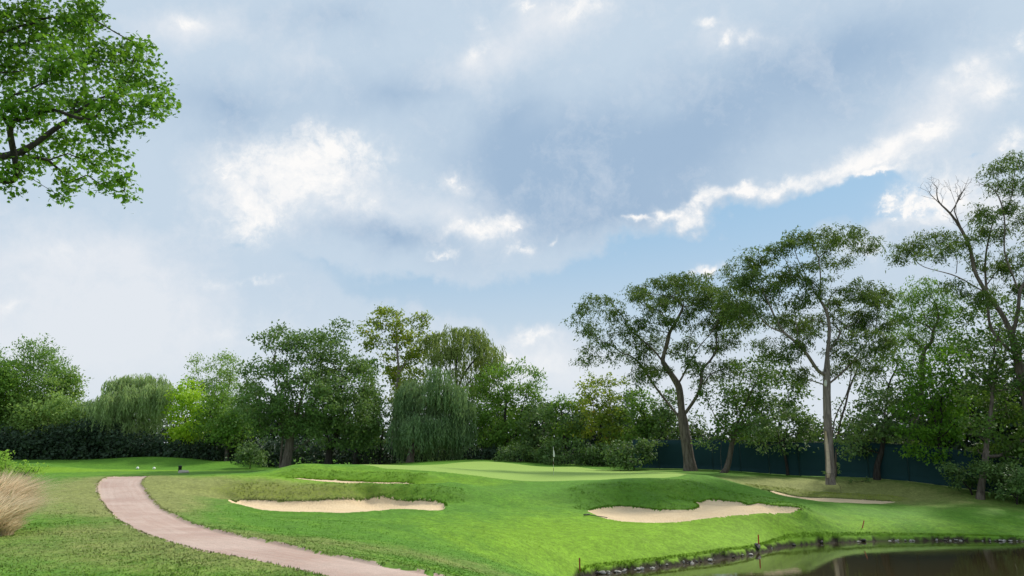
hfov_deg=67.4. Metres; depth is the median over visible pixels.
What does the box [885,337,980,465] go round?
maple tree
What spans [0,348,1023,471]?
wood
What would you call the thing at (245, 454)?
shrub
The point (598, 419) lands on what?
broadleaf tree
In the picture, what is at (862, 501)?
sand bunker
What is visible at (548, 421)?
broadleaf tree
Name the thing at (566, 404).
broadleaf tree
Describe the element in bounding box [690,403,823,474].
broadleaf tree
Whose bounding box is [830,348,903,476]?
locust tree
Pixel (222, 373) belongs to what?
broadleaf tree
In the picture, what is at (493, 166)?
sky
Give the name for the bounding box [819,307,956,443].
broadleaf tree
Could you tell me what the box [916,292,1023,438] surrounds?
broadleaf tree
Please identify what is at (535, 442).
broadleaf tree
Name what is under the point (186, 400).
broadleaf tree
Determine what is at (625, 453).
shrub
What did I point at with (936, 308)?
broadleaf tree
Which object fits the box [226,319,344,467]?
oak tree
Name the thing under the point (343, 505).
sand bunker
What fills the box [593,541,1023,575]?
water
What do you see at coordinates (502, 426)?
broadleaf tree
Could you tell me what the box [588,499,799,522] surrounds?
sand bunker
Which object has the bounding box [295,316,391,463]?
oak tree
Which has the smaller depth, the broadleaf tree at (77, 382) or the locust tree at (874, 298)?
the locust tree at (874, 298)
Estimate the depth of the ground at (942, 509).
41.87 m
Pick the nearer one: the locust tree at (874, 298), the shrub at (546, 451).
the locust tree at (874, 298)
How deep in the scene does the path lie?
19.67 m
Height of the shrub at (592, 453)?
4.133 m
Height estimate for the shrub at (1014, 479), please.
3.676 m
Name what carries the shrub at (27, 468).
on the ground at (942, 509)
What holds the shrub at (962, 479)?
on the ground at (942, 509)
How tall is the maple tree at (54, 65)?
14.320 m
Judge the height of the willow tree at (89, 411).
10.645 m
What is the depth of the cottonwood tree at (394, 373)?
110.91 m
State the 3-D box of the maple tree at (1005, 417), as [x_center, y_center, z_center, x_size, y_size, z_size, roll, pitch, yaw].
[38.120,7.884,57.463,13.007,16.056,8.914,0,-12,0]
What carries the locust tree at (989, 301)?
on the ground at (942, 509)
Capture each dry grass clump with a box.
[0,467,71,503]
[0,486,59,517]
[0,491,54,535]
[0,514,35,535]
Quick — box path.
[95,476,444,575]
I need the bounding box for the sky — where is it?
[0,0,1023,449]
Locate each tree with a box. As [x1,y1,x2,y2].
[0,0,181,208]
[0,333,85,452]
[0,344,33,435]
[1,371,91,445]
[53,365,92,430]
[78,372,176,445]
[82,400,99,456]
[159,375,209,451]
[177,348,242,410]
[184,378,262,460]
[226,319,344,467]
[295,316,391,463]
[344,356,386,463]
[353,304,434,462]
[367,401,396,463]
[380,367,480,462]
[416,323,506,405]
[462,356,552,450]
[510,397,560,460]
[530,386,658,463]
[539,392,587,463]
[558,270,758,470]
[564,371,632,465]
[611,386,677,447]
[631,385,724,439]
[687,357,788,472]
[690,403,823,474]
[709,223,904,484]
[714,352,823,441]
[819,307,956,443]
[823,385,927,479]
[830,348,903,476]
[871,268,973,443]
[884,150,1023,409]
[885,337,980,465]
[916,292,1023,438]
[944,310,1023,499]
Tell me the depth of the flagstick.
59.91 m
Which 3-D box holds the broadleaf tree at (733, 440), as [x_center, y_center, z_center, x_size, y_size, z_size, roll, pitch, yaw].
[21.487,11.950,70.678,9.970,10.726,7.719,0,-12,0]
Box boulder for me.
[178,470,188,472]
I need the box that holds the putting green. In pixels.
[360,462,696,480]
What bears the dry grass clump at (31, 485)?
on the ground at (942, 509)
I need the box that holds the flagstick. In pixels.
[553,448,554,474]
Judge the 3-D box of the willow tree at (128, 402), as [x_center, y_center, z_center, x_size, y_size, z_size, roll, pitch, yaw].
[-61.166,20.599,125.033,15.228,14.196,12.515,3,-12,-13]
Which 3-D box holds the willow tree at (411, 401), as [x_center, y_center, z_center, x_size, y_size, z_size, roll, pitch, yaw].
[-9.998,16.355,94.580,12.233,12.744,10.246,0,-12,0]
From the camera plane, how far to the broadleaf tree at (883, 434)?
62.38 m
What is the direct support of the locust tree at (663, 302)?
on the ground at (942, 509)
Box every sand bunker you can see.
[228,495,444,512]
[296,478,408,483]
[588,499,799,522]
[770,491,893,503]
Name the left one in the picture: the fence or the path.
the path
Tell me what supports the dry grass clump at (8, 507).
on the ground at (942, 509)
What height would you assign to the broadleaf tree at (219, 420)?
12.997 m
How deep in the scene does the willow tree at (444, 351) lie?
106.89 m
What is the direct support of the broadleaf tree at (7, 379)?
on the ground at (942, 509)
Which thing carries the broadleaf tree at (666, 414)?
on the ground at (942, 509)
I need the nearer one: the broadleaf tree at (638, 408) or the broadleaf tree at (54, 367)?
the broadleaf tree at (638, 408)
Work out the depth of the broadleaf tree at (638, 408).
88.35 m
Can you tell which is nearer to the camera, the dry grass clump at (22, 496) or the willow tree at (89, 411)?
the dry grass clump at (22, 496)
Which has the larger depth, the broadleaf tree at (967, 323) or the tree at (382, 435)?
the tree at (382, 435)
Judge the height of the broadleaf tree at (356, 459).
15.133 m
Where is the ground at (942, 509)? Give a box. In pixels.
[0,455,1023,575]
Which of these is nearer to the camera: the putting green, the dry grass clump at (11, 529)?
the dry grass clump at (11, 529)
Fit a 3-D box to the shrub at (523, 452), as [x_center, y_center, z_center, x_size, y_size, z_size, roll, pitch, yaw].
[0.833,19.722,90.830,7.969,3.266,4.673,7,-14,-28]
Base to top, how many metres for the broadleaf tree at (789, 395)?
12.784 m
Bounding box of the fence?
[633,439,1023,494]
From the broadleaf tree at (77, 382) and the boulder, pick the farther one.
the broadleaf tree at (77, 382)
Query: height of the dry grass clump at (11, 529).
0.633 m
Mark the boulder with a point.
(183, 471)
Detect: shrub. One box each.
[0,449,48,483]
[225,437,273,468]
[491,441,546,462]
[528,435,577,464]
[565,435,621,466]
[600,437,668,470]
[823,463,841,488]
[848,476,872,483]
[934,461,989,494]
[964,456,1023,504]
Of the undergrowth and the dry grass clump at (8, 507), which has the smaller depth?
the dry grass clump at (8, 507)
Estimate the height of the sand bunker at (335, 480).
0.475 m
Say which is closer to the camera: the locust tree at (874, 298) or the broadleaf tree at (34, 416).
the locust tree at (874, 298)
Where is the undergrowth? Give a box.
[0,416,632,466]

